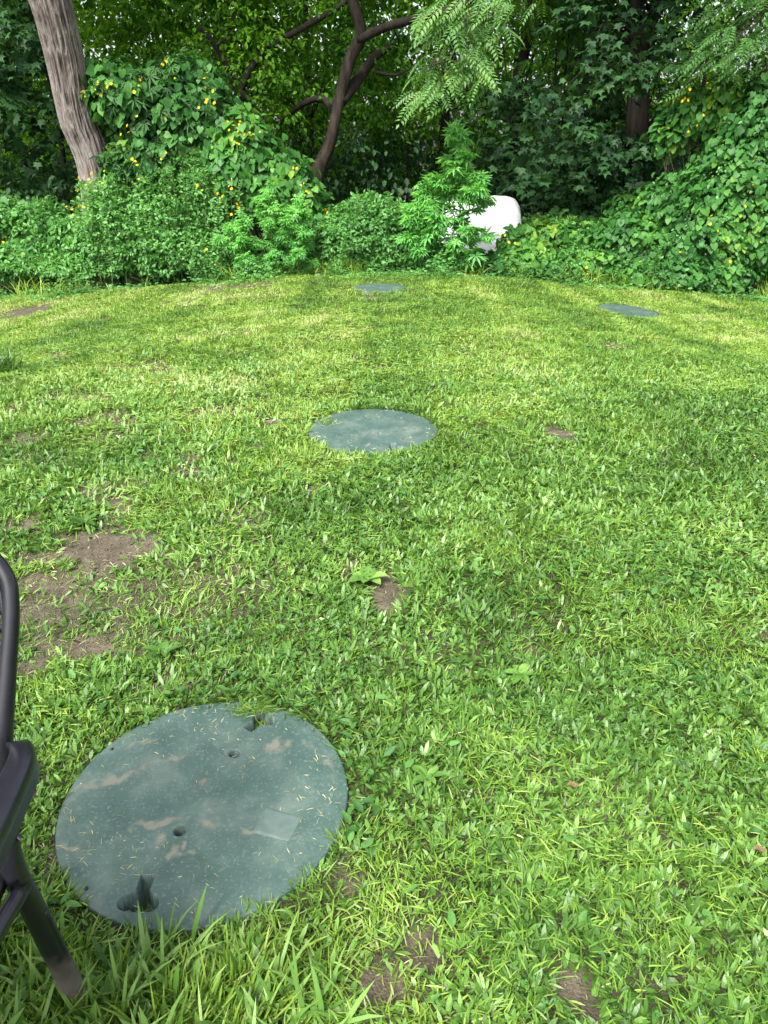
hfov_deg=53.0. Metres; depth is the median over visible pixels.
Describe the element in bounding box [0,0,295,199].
woodland tree
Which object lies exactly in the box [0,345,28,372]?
grass tuft
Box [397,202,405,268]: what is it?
sprig
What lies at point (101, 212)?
sprig
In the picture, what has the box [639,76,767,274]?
flowering vine
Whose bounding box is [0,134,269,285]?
leafy shrub
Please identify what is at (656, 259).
sprig
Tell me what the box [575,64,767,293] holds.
vine bank
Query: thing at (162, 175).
sprig
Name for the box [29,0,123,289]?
grey barked tree
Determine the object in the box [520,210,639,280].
ground vine
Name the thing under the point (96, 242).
sprig
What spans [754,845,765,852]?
fallen leaf
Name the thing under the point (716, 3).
sky
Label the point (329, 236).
leafy shrub
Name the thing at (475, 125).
sapling
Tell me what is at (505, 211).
wrapped bale
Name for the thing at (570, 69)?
woodland tree
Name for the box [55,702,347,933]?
septic lid
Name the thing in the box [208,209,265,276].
feathery weed
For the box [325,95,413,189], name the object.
sapling
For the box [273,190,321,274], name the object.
feathery weed
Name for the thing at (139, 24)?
forked tree
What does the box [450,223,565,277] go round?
flowering vine
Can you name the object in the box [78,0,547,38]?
leaf canopy
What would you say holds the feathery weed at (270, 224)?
on the ground at (94, 553)
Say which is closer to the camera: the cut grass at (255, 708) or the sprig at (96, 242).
the cut grass at (255, 708)
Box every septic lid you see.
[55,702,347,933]
[309,409,436,455]
[353,283,404,294]
[599,304,659,318]
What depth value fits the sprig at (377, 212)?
11.63 m
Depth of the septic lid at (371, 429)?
4.20 m
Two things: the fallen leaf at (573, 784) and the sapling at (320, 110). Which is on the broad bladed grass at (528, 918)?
the fallen leaf at (573, 784)
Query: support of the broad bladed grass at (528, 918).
on the ground at (94, 553)
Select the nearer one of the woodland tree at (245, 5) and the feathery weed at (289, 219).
the feathery weed at (289, 219)
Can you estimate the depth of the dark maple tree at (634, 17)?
12.54 m
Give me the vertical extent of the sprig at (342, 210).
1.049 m
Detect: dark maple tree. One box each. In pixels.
[0,0,86,209]
[467,0,767,243]
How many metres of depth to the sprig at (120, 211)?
11.43 m
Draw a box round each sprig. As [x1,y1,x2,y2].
[29,199,40,289]
[81,191,101,286]
[97,179,113,287]
[112,177,126,284]
[121,178,131,285]
[136,169,147,285]
[146,171,157,285]
[159,162,174,283]
[166,166,182,282]
[178,161,191,281]
[199,162,209,272]
[209,169,221,280]
[225,174,234,260]
[234,179,243,247]
[337,203,347,224]
[338,232,349,269]
[353,197,362,226]
[372,199,380,257]
[384,193,393,249]
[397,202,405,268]
[648,245,662,287]
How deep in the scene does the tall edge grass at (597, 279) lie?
11.61 m
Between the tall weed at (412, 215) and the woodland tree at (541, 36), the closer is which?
the tall weed at (412, 215)
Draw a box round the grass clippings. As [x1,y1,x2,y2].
[0,303,767,1022]
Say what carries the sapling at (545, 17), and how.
on the ground at (94, 553)
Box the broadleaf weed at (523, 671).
[505,663,534,684]
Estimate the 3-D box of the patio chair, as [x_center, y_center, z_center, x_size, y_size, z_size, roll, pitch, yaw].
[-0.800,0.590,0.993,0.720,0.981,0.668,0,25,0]
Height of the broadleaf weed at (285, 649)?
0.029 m
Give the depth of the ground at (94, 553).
2.57 m
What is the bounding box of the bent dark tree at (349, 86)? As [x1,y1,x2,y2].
[196,0,476,269]
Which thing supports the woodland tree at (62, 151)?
on the ground at (94, 553)
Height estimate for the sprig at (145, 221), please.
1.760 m
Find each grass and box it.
[0,255,767,295]
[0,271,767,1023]
[0,332,767,1023]
[0,885,383,1023]
[136,414,341,911]
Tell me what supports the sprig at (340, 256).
on the ground at (94, 553)
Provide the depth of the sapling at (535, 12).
14.67 m
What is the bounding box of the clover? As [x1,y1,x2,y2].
[0,379,767,1023]
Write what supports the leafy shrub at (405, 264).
on the ground at (94, 553)
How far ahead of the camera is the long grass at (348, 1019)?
1.41 m
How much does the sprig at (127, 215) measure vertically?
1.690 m
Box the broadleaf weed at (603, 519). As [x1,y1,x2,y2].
[595,517,626,526]
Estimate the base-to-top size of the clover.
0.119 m
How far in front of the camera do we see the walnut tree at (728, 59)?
10.95 m
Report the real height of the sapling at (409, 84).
3.324 m
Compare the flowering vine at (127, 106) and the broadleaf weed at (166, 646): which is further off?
the flowering vine at (127, 106)
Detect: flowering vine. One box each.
[65,46,249,282]
[205,102,335,274]
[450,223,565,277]
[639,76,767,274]
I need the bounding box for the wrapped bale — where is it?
[440,196,521,266]
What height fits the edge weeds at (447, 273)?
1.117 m
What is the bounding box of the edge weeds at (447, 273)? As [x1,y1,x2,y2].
[0,244,767,303]
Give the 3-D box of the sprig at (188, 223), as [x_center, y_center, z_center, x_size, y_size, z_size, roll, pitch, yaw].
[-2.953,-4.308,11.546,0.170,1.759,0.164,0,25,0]
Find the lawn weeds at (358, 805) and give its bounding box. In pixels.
[0,299,767,1023]
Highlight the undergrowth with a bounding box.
[0,111,767,294]
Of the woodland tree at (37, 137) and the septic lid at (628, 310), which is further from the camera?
the woodland tree at (37, 137)
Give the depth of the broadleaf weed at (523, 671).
2.33 m
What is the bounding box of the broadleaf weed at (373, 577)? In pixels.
[348,566,387,584]
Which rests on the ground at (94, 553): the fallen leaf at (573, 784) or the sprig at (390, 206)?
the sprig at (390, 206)
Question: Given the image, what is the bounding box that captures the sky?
[6,0,767,162]
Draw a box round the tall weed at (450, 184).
[419,117,499,271]
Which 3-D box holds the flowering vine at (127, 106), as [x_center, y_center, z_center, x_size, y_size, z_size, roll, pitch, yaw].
[-3.314,-5.175,11.900,2.634,3.522,2.072,0,25,0]
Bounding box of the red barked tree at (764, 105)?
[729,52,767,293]
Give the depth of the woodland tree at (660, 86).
16.86 m
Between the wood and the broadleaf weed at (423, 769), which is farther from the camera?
the wood
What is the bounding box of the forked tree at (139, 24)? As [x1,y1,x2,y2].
[75,0,347,250]
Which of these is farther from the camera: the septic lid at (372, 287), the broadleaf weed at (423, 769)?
the septic lid at (372, 287)
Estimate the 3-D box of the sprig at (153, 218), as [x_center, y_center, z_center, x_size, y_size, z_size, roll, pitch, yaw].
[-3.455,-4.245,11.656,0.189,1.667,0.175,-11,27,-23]
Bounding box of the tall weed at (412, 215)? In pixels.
[395,179,451,272]
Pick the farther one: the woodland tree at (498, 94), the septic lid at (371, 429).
the woodland tree at (498, 94)
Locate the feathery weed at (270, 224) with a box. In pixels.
[245,179,297,273]
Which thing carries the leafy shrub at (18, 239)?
on the ground at (94, 553)
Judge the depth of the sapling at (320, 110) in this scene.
13.81 m
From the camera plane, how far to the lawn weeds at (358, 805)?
3.22 m
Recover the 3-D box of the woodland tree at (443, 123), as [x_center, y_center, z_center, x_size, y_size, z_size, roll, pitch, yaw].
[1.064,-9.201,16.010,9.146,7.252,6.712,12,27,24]
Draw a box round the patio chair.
[0,554,85,1007]
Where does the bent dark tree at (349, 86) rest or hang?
on the ground at (94, 553)
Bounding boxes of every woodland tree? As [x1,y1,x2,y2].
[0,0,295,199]
[0,0,308,212]
[0,5,101,201]
[4,0,341,220]
[15,0,452,203]
[138,0,453,192]
[213,0,687,201]
[267,0,746,196]
[348,0,623,200]
[429,0,767,212]
[510,1,767,208]
[522,0,767,184]
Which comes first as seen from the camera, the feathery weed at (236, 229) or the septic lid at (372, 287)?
the septic lid at (372, 287)
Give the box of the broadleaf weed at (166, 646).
[142,640,182,658]
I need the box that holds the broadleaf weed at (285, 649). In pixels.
[273,641,302,660]
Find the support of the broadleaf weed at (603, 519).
on the ground at (94, 553)
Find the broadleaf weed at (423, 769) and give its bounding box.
[411,764,445,787]
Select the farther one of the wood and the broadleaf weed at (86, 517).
the wood
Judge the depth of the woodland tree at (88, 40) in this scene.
17.68 m
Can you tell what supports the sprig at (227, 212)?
on the ground at (94, 553)
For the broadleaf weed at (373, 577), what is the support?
on the ground at (94, 553)
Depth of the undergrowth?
14.78 m
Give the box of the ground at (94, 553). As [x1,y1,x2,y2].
[0,163,767,1023]
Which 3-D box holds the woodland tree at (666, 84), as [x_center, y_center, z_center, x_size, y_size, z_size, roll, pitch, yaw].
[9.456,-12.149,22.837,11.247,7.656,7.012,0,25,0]
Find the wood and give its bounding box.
[0,0,767,215]
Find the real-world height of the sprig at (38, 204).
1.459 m
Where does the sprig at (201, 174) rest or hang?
on the ground at (94, 553)
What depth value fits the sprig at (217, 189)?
11.34 m
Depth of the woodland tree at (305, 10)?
17.39 m
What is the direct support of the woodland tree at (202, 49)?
on the ground at (94, 553)
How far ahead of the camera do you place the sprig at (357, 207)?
11.55 m
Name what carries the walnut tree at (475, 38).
on the ground at (94, 553)
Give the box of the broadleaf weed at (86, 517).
[67,511,99,525]
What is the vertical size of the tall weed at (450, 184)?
2.156 m
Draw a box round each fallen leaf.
[567,781,578,787]
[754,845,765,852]
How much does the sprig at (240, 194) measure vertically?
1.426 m
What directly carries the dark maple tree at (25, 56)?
on the ground at (94, 553)
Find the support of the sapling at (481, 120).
on the ground at (94, 553)
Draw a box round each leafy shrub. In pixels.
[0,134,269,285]
[0,189,116,291]
[310,187,411,271]
[368,196,454,272]
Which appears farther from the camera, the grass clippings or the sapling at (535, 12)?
the sapling at (535, 12)
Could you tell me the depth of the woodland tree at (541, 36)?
18.31 m
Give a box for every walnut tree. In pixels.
[392,0,608,221]
[659,0,767,109]
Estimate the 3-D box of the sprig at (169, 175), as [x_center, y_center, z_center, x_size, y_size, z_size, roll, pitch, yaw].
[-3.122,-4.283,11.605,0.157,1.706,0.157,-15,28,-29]
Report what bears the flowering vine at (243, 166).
on the ground at (94, 553)
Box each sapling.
[273,81,385,166]
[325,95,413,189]
[367,76,437,202]
[405,82,511,150]
[452,116,538,172]
[506,0,569,212]
[530,0,593,203]

